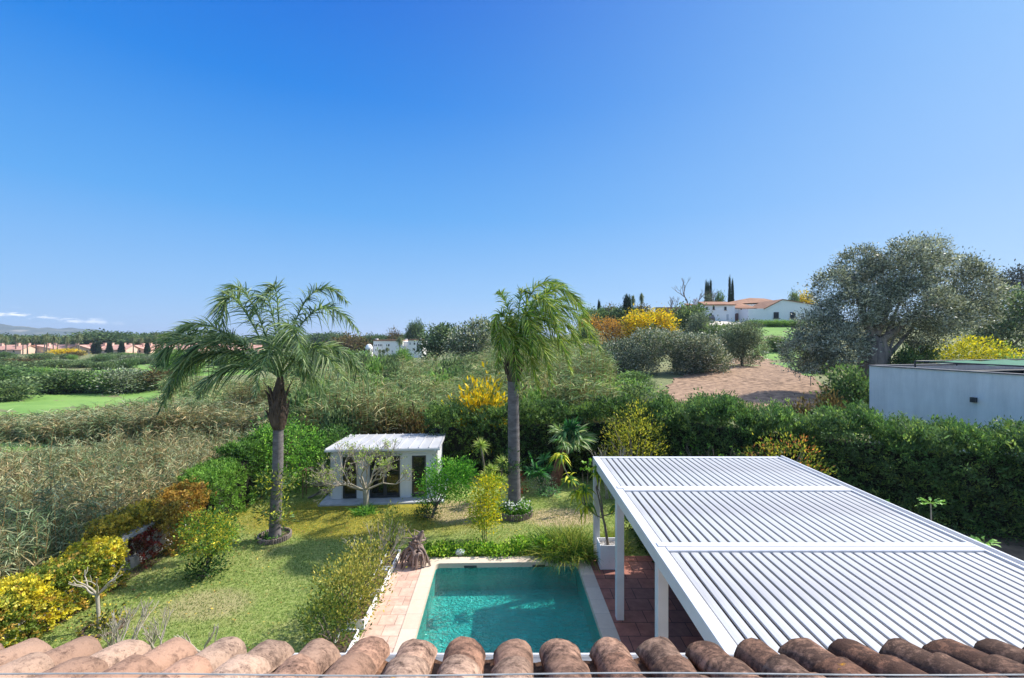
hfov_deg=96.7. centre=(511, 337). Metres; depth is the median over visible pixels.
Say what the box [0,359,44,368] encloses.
scrub bush
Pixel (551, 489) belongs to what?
shrub
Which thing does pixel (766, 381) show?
dirt field
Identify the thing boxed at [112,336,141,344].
distant tree
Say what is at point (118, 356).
scrub bush
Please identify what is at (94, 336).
umbrella pine
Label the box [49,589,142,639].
shrub
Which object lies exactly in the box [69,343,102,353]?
villa
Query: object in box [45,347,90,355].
flowering bush
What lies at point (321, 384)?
scrub bush
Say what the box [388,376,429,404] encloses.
scrub bush
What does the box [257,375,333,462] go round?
scrub bush
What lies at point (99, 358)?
scrub bush
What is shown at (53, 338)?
distant palm
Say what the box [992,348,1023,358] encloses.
scrub bush
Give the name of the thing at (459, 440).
broadleaf hedge
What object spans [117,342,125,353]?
cypress
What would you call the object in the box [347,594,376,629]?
planting trough
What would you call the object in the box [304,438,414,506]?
fig tree
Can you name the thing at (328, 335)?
distant tree
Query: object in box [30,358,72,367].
scrub bush
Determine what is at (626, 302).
cypress
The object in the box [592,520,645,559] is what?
grass clump
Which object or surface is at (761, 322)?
hedge plant
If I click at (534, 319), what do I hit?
queen palm
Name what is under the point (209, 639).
bare shrub
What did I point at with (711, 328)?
scrub bush
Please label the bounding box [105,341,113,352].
cypress
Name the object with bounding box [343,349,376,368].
scrub bush
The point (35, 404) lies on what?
meadow
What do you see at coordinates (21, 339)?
distant palm
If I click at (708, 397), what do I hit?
scrub bush
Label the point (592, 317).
flowering bush
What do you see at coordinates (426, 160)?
sky
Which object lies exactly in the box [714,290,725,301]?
distant tree
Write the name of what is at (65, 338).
distant palm
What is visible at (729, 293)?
cypress
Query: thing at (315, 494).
timber offcuts
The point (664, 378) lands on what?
ground
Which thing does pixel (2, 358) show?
scrub bush
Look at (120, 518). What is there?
brown creeper
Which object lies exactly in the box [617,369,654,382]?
scrub bush
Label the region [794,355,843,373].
scrub bush
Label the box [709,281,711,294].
cypress
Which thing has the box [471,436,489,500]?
yucca
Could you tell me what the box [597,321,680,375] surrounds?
olive tree
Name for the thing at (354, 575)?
trough shrub
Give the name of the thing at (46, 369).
scrub bush
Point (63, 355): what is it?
scrub bush
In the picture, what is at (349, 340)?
umbrella pine
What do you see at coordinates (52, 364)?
scrub bush
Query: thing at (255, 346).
villa
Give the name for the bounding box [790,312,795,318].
window
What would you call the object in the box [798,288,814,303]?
distant tree
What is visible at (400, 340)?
distant palm
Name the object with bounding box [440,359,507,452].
broom bush
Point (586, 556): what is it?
grass clump
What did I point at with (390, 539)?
trough shrub
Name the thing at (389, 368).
scrub bush
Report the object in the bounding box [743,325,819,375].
grass slope
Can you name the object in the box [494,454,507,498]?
yucca
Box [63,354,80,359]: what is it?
scrub bush
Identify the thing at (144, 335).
distant tree
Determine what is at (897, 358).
scrub bush
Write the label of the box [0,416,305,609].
reeds
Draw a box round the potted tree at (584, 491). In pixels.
[549,452,628,544]
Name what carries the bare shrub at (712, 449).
on the dry ground at (1013, 549)
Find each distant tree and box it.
[0,332,27,342]
[7,340,21,344]
[19,332,62,344]
[51,334,90,344]
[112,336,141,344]
[117,332,158,344]
[204,332,242,342]
[237,336,263,344]
[248,338,280,345]
[270,338,316,348]
[303,331,347,344]
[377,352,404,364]
[384,327,405,339]
[395,344,416,364]
[702,290,713,301]
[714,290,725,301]
[787,285,800,301]
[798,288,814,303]
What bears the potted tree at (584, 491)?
in the planter
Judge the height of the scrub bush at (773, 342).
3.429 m
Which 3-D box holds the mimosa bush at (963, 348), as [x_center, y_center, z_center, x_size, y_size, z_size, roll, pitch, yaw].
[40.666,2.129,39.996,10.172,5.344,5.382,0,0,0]
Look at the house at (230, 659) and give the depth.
2.09 m
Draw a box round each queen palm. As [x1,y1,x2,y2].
[147,275,377,538]
[487,275,603,513]
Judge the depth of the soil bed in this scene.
13.80 m
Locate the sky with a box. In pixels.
[0,0,1023,337]
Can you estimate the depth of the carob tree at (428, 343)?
103.67 m
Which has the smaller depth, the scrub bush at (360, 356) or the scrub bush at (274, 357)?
the scrub bush at (360, 356)
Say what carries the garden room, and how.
on the lawn at (564, 491)
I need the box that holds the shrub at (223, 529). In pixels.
[170,504,246,570]
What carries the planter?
on the pergola terrace at (635, 628)
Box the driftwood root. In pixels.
[396,529,430,569]
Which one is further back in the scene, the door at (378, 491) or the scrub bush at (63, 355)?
the scrub bush at (63, 355)
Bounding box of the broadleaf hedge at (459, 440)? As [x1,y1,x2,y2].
[421,391,661,480]
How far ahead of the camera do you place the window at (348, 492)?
20.10 m
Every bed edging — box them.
[257,527,291,544]
[498,504,532,521]
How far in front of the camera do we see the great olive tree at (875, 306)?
36.80 m
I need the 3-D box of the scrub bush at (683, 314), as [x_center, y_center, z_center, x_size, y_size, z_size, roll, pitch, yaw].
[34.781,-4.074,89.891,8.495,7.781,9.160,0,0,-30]
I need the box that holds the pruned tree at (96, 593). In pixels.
[68,564,123,628]
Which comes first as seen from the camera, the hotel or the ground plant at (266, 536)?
the ground plant at (266, 536)
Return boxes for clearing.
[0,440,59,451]
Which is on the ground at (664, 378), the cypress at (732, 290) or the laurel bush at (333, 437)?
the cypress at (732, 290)
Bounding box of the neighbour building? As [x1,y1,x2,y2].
[868,359,1023,452]
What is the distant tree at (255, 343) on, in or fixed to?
on the ground at (664, 378)
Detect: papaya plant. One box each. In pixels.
[915,497,945,520]
[970,535,1001,547]
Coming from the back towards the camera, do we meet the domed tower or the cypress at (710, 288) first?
the domed tower
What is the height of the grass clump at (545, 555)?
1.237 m
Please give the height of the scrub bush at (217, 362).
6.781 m
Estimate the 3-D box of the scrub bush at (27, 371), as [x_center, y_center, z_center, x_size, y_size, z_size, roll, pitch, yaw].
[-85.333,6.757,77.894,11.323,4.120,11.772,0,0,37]
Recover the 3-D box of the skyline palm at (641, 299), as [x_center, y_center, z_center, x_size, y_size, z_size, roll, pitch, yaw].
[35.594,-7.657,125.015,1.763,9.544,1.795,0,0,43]
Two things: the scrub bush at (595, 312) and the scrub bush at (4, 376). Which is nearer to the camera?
the scrub bush at (4, 376)
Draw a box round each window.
[343,457,356,497]
[412,455,425,496]
[773,312,779,318]
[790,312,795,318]
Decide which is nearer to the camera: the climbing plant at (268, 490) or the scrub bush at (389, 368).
the climbing plant at (268, 490)
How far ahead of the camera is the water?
12.37 m
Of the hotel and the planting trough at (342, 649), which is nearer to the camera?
the planting trough at (342, 649)
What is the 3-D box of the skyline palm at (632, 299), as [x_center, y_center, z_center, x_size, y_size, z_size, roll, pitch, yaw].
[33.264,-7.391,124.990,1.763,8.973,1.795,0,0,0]
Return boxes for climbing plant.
[249,463,299,529]
[494,443,525,476]
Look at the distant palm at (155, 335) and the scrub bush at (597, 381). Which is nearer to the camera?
the scrub bush at (597, 381)
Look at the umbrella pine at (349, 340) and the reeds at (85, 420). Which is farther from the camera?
the umbrella pine at (349, 340)
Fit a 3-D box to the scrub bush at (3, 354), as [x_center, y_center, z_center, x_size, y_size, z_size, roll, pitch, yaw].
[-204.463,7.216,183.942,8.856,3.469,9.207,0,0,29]
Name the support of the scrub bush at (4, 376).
on the meadow at (35, 404)
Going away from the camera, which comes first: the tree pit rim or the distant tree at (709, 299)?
the tree pit rim
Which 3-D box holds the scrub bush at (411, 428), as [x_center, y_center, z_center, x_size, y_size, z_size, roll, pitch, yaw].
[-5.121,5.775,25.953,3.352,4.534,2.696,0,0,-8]
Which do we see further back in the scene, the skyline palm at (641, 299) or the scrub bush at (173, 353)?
the skyline palm at (641, 299)
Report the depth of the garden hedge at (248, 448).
19.59 m
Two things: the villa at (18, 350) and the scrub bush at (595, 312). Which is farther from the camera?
the villa at (18, 350)
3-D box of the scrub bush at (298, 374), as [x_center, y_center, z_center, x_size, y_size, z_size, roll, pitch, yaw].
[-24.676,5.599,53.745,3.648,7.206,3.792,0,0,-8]
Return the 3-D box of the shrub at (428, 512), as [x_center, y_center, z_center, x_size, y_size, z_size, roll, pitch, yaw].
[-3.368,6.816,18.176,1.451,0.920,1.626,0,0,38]
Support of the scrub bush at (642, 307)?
on the ground at (664, 378)
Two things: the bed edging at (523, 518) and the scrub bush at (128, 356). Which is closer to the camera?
the bed edging at (523, 518)
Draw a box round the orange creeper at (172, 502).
[142,475,216,556]
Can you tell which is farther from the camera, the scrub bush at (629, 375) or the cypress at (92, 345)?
the cypress at (92, 345)
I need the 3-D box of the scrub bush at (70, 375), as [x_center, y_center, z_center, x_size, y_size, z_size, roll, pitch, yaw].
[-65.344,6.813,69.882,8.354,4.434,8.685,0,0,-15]
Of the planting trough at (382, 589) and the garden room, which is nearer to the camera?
the planting trough at (382, 589)
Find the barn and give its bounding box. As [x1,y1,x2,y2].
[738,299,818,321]
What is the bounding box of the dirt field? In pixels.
[656,356,846,409]
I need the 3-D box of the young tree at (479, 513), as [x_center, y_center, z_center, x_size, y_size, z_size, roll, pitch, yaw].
[-0.865,5.928,16.082,1.865,2.644,1.751,0,0,0]
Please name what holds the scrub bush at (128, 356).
on the ground at (664, 378)
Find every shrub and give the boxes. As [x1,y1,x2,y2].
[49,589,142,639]
[100,598,158,646]
[132,608,172,648]
[169,547,236,584]
[170,504,246,570]
[174,623,218,651]
[284,577,371,649]
[305,540,392,632]
[332,533,407,604]
[338,515,412,568]
[367,498,414,555]
[410,498,443,520]
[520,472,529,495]
[528,473,562,493]
[534,482,561,499]
[587,444,637,499]
[597,396,679,480]
[680,437,751,455]
[736,426,839,476]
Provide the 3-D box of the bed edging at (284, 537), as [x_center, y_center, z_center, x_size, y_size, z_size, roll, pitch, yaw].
[-8.498,7.132,16.297,1.117,0.240,1.127,0,0,0]
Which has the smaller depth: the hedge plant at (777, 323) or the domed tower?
the hedge plant at (777, 323)
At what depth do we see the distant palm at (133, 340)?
227.77 m
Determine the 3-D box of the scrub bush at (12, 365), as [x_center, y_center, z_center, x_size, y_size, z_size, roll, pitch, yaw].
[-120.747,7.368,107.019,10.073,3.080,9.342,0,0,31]
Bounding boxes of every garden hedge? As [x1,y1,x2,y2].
[174,456,249,530]
[210,424,292,509]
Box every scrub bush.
[0,351,19,356]
[0,356,24,361]
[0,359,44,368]
[0,362,26,367]
[0,364,36,381]
[0,375,56,402]
[1,356,42,367]
[1,371,79,394]
[2,365,52,376]
[20,367,92,393]
[21,352,61,359]
[23,365,64,374]
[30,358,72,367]
[36,361,75,367]
[53,368,101,394]
[57,353,76,358]
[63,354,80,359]
[64,350,89,357]
[65,360,93,367]
[67,362,161,394]
[72,368,126,393]
[81,354,117,361]
[84,360,119,369]
[106,354,128,359]
[114,357,141,367]
[120,354,134,358]
[126,372,155,391]
[134,358,152,363]
[136,366,183,389]
[157,345,184,371]
[185,360,207,374]
[212,348,235,372]
[241,355,263,369]
[252,351,287,366]
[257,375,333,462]
[284,358,313,383]
[290,359,316,384]
[304,364,335,401]
[318,394,366,460]
[336,348,356,365]
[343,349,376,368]
[351,366,392,389]
[358,347,388,383]
[361,407,416,433]
[374,348,401,375]
[379,355,405,383]
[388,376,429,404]
[392,402,443,433]
[416,361,454,384]
[431,349,469,378]
[443,362,470,379]
[519,376,554,424]
[539,378,586,422]
[572,320,603,346]
[576,303,602,326]
[592,305,610,328]
[595,371,628,421]
[602,301,618,326]
[607,305,630,325]
[612,374,654,391]
[614,377,659,402]
[616,369,654,381]
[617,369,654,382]
[618,391,648,419]
[625,382,657,395]
[631,302,650,313]
[633,390,655,419]
[639,381,663,388]
[668,297,713,331]
[681,305,717,334]
[688,387,733,426]
[699,318,739,343]
[764,332,785,351]
[777,392,826,437]
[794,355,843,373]
[809,360,868,410]
[811,384,848,436]
[887,341,925,364]
[895,332,947,363]
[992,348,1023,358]
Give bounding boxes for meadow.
[0,386,160,416]
[88,363,253,375]
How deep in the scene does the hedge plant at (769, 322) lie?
97.18 m
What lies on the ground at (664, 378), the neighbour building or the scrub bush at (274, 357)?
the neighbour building
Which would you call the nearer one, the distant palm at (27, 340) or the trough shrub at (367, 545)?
the trough shrub at (367, 545)
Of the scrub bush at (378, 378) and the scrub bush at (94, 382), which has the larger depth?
the scrub bush at (94, 382)
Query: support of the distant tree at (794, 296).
on the ground at (664, 378)
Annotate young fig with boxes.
[580,458,591,508]
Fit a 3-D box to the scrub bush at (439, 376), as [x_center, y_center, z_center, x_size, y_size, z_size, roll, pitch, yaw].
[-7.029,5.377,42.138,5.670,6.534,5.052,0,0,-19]
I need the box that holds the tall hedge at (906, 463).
[647,384,1023,546]
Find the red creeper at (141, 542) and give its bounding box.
[127,526,163,568]
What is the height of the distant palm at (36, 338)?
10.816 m
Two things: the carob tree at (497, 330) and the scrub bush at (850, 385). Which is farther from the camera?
the carob tree at (497, 330)
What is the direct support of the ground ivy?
on the lawn at (564, 491)
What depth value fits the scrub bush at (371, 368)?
56.28 m
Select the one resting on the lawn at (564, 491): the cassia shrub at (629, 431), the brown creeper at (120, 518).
the cassia shrub at (629, 431)
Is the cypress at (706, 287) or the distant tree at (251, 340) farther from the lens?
the distant tree at (251, 340)
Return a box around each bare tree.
[668,296,678,306]
[674,279,717,303]
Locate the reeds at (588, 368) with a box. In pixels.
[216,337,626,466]
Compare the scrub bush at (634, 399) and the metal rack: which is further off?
the scrub bush at (634, 399)
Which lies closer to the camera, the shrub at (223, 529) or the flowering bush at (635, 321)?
the shrub at (223, 529)
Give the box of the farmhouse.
[684,299,755,321]
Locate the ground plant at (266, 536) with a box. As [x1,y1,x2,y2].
[254,528,289,544]
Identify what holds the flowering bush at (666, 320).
on the ground at (664, 378)
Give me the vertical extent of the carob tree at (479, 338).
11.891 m
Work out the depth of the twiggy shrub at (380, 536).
13.88 m
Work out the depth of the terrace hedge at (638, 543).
15.79 m
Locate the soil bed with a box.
[5,512,235,647]
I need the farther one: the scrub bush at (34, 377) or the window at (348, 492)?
the scrub bush at (34, 377)
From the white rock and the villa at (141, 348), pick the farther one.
the villa at (141, 348)
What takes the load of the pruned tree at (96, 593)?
on the lawn at (564, 491)
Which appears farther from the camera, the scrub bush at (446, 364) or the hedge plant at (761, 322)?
the hedge plant at (761, 322)
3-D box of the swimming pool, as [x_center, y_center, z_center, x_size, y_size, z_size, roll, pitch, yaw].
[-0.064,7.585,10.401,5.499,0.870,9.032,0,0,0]
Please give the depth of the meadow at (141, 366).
117.94 m
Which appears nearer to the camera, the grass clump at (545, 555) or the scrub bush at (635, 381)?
the grass clump at (545, 555)
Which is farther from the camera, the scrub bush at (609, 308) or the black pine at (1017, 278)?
the scrub bush at (609, 308)
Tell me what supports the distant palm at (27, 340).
on the ground at (664, 378)
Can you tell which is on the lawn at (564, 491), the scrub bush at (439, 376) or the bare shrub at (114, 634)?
the bare shrub at (114, 634)
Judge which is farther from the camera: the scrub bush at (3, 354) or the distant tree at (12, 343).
the distant tree at (12, 343)
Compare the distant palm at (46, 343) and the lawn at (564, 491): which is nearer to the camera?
the lawn at (564, 491)
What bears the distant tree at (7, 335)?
on the ground at (664, 378)
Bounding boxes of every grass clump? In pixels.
[344,502,390,518]
[498,518,596,576]
[533,523,614,591]
[544,517,594,549]
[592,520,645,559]
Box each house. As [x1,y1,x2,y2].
[0,636,1023,682]
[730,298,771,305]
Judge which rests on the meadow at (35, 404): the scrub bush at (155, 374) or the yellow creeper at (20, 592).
the scrub bush at (155, 374)
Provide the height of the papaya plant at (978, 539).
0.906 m
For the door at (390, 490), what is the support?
in the garden room
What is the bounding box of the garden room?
[318,433,447,506]
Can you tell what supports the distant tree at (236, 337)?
on the ground at (664, 378)
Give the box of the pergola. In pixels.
[593,455,1023,652]
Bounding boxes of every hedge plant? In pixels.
[752,319,767,325]
[764,319,774,326]
[770,318,783,326]
[778,318,791,326]
[785,319,800,326]
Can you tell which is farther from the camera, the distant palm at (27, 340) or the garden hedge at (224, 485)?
the distant palm at (27, 340)
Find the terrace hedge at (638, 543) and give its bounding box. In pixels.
[624,518,675,595]
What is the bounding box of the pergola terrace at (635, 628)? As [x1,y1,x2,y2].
[589,556,703,652]
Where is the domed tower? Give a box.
[365,344,372,353]
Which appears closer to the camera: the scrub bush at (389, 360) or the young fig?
the young fig
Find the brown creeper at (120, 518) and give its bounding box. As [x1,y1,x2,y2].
[79,498,162,540]
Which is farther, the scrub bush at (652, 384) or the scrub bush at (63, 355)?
the scrub bush at (63, 355)
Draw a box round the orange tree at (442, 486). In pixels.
[411,454,479,518]
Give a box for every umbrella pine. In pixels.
[57,328,138,344]
[322,331,377,352]
[361,332,386,346]
[403,317,425,338]
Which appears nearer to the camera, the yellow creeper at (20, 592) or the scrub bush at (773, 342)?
the yellow creeper at (20, 592)
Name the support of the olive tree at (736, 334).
on the dirt field
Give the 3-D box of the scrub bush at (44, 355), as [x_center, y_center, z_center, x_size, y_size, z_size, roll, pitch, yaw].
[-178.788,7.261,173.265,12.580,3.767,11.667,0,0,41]
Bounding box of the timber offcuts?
[308,489,324,498]
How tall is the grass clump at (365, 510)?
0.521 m
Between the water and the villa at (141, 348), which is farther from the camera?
the villa at (141, 348)
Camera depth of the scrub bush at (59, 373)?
67.48 m
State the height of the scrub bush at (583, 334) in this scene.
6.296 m
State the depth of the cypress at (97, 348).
225.49 m
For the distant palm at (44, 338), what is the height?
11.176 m
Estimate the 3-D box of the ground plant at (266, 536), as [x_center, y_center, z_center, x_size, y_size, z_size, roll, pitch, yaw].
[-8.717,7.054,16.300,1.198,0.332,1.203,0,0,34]
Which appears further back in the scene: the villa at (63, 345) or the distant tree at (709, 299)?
the villa at (63, 345)
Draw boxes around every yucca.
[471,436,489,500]
[481,463,507,504]
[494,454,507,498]
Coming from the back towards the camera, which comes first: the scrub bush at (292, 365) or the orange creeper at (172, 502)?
the scrub bush at (292, 365)
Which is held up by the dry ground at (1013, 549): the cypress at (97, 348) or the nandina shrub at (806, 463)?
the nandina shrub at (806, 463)
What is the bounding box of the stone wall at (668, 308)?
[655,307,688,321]
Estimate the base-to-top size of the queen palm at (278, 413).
9.504 m
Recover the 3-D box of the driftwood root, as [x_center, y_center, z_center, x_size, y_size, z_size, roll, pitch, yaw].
[-3.083,6.608,14.338,1.104,1.106,0.715,0,0,0]
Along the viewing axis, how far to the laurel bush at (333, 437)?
22.65 m
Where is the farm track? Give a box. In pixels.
[710,321,738,327]
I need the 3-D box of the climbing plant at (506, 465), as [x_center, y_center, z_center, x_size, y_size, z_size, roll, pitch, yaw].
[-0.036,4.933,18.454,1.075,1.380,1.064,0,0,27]
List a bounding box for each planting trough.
[335,629,358,652]
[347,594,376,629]
[371,569,390,596]
[379,550,400,572]
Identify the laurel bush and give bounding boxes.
[237,414,330,496]
[304,418,359,482]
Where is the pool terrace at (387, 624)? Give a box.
[359,556,434,652]
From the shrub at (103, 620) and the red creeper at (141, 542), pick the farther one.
the red creeper at (141, 542)
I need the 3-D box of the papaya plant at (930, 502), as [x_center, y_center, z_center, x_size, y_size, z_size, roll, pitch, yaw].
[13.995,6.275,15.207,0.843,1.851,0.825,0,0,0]
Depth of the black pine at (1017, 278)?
89.20 m
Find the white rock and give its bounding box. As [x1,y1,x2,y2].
[455,549,464,555]
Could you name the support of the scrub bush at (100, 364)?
on the meadow at (141, 366)
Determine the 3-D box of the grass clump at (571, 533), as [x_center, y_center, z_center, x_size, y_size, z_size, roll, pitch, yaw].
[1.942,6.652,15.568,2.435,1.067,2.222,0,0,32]
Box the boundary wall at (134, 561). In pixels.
[0,502,191,641]
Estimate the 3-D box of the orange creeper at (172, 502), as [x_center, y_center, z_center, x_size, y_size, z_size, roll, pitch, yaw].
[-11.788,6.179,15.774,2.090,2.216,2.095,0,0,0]
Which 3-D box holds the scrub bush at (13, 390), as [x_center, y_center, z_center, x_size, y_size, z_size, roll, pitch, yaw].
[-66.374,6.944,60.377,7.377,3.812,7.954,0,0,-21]
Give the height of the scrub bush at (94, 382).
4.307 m
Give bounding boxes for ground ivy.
[423,532,564,559]
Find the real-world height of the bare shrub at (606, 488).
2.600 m
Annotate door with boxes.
[370,456,384,497]
[385,456,399,496]
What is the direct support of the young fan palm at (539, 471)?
on the lawn at (564, 491)
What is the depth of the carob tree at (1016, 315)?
51.01 m
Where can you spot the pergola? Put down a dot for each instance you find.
(774, 553)
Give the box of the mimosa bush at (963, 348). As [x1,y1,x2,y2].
[928,334,1023,363]
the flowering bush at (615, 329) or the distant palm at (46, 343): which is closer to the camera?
the flowering bush at (615, 329)
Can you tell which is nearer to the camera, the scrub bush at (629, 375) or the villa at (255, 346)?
the scrub bush at (629, 375)
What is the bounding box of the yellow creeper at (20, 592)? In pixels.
[0,534,132,647]
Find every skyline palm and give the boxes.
[631,294,635,304]
[639,293,644,308]
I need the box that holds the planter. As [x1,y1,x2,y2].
[597,537,614,569]
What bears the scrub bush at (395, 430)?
on the ground at (664, 378)
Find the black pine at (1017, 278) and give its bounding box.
[977,258,1023,331]
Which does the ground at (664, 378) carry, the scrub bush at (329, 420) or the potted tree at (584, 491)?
the scrub bush at (329, 420)
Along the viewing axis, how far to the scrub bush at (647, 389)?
36.98 m
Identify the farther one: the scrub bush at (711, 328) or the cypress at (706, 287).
the cypress at (706, 287)
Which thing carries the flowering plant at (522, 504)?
in the bed edging at (523, 518)
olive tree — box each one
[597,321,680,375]
[664,328,739,375]
[715,318,772,366]
[770,228,1017,384]
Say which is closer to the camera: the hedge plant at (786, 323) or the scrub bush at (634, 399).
the scrub bush at (634, 399)
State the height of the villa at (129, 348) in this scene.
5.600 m
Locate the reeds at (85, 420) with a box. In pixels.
[0,395,268,445]
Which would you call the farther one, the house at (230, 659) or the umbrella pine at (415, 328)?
the umbrella pine at (415, 328)
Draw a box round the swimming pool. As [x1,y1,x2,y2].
[393,556,620,652]
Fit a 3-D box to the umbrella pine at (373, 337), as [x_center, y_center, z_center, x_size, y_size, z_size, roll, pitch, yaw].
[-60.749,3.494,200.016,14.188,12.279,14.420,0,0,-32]
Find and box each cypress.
[89,342,95,353]
[94,341,102,353]
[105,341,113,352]
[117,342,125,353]
[143,342,150,354]
[622,295,634,322]
[704,279,707,299]
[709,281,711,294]
[727,276,731,301]
[731,280,733,300]
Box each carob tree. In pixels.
[410,322,459,360]
[435,314,498,358]
[477,317,533,350]
[948,282,1023,358]
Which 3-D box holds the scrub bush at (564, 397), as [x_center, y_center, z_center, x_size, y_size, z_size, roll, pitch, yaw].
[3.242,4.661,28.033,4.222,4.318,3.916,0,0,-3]
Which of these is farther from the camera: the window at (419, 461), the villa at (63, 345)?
the villa at (63, 345)
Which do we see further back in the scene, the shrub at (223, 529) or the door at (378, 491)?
the door at (378, 491)
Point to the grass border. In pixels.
(510, 549)
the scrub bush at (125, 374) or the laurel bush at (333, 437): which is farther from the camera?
the scrub bush at (125, 374)
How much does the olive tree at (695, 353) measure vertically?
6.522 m
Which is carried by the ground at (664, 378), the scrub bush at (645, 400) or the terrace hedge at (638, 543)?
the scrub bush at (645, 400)
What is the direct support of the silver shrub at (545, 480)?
on the lawn at (564, 491)
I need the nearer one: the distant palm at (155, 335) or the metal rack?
the metal rack
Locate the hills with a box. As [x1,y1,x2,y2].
[0,324,115,335]
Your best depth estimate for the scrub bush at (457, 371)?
50.23 m
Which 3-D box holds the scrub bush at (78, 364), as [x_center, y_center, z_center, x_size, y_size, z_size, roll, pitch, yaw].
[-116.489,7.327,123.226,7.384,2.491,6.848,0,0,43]
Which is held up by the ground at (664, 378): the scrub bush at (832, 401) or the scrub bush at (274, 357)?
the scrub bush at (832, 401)
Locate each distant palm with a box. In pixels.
[1,337,9,353]
[10,334,19,348]
[19,336,25,354]
[23,336,31,353]
[32,335,39,353]
[40,335,48,351]
[44,334,49,352]
[49,335,56,350]
[54,336,60,348]
[61,335,70,348]
[75,333,83,350]
[129,337,137,351]
[152,332,158,348]
[395,336,404,347]
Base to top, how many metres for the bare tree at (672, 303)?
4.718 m
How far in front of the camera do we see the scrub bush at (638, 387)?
30.66 m
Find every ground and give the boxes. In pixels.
[0,321,1023,480]
[957,530,1023,560]
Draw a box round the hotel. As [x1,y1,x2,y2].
[373,339,426,357]
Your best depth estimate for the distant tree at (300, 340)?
357.70 m
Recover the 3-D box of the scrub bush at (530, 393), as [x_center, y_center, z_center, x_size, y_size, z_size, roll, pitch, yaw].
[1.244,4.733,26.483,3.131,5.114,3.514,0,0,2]
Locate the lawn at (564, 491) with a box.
[8,468,1023,652]
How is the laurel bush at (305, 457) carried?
on the lawn at (564, 491)
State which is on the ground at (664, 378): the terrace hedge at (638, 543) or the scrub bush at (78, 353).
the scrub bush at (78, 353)
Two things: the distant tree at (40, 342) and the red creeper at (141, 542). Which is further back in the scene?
the distant tree at (40, 342)
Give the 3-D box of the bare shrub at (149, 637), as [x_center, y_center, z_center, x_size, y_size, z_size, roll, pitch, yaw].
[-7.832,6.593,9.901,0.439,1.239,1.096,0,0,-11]
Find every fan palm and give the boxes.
[522,451,554,493]
[547,416,599,487]
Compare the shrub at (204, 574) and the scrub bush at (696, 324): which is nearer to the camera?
the shrub at (204, 574)
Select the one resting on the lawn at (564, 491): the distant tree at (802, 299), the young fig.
the young fig
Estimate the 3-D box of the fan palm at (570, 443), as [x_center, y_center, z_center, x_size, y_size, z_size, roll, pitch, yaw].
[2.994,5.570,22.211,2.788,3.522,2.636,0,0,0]
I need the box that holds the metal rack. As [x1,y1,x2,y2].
[302,467,326,497]
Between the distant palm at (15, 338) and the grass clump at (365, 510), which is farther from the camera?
the distant palm at (15, 338)
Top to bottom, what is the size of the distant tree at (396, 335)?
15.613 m
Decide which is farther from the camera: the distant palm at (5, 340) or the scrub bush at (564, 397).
the distant palm at (5, 340)
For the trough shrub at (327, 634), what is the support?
in the planting trough at (342, 649)
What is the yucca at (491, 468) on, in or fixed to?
on the lawn at (564, 491)
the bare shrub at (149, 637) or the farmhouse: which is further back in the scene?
the farmhouse
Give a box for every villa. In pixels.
[0,343,34,353]
[26,343,63,352]
[51,343,75,347]
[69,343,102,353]
[101,343,138,352]
[128,343,154,353]
[227,343,262,353]
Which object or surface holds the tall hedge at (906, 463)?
on the lawn at (564, 491)
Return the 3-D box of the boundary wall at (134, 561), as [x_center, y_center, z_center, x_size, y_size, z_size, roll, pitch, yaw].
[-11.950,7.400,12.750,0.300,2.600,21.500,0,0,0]
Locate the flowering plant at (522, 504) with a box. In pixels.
[496,496,532,520]
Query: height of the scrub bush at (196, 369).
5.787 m
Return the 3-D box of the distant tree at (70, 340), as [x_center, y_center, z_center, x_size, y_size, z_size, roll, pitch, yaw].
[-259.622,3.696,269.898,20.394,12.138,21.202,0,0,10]
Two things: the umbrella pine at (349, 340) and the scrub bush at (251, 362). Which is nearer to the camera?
the scrub bush at (251, 362)
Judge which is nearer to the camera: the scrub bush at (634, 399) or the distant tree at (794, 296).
the scrub bush at (634, 399)
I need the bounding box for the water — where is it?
[419,566,599,652]
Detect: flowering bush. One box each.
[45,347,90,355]
[573,313,608,343]
[596,315,629,343]
[615,304,661,340]
[644,303,683,335]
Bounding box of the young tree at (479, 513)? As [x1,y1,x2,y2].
[461,468,512,541]
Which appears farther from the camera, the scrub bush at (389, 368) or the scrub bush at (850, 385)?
the scrub bush at (389, 368)
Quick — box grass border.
[480,540,535,555]

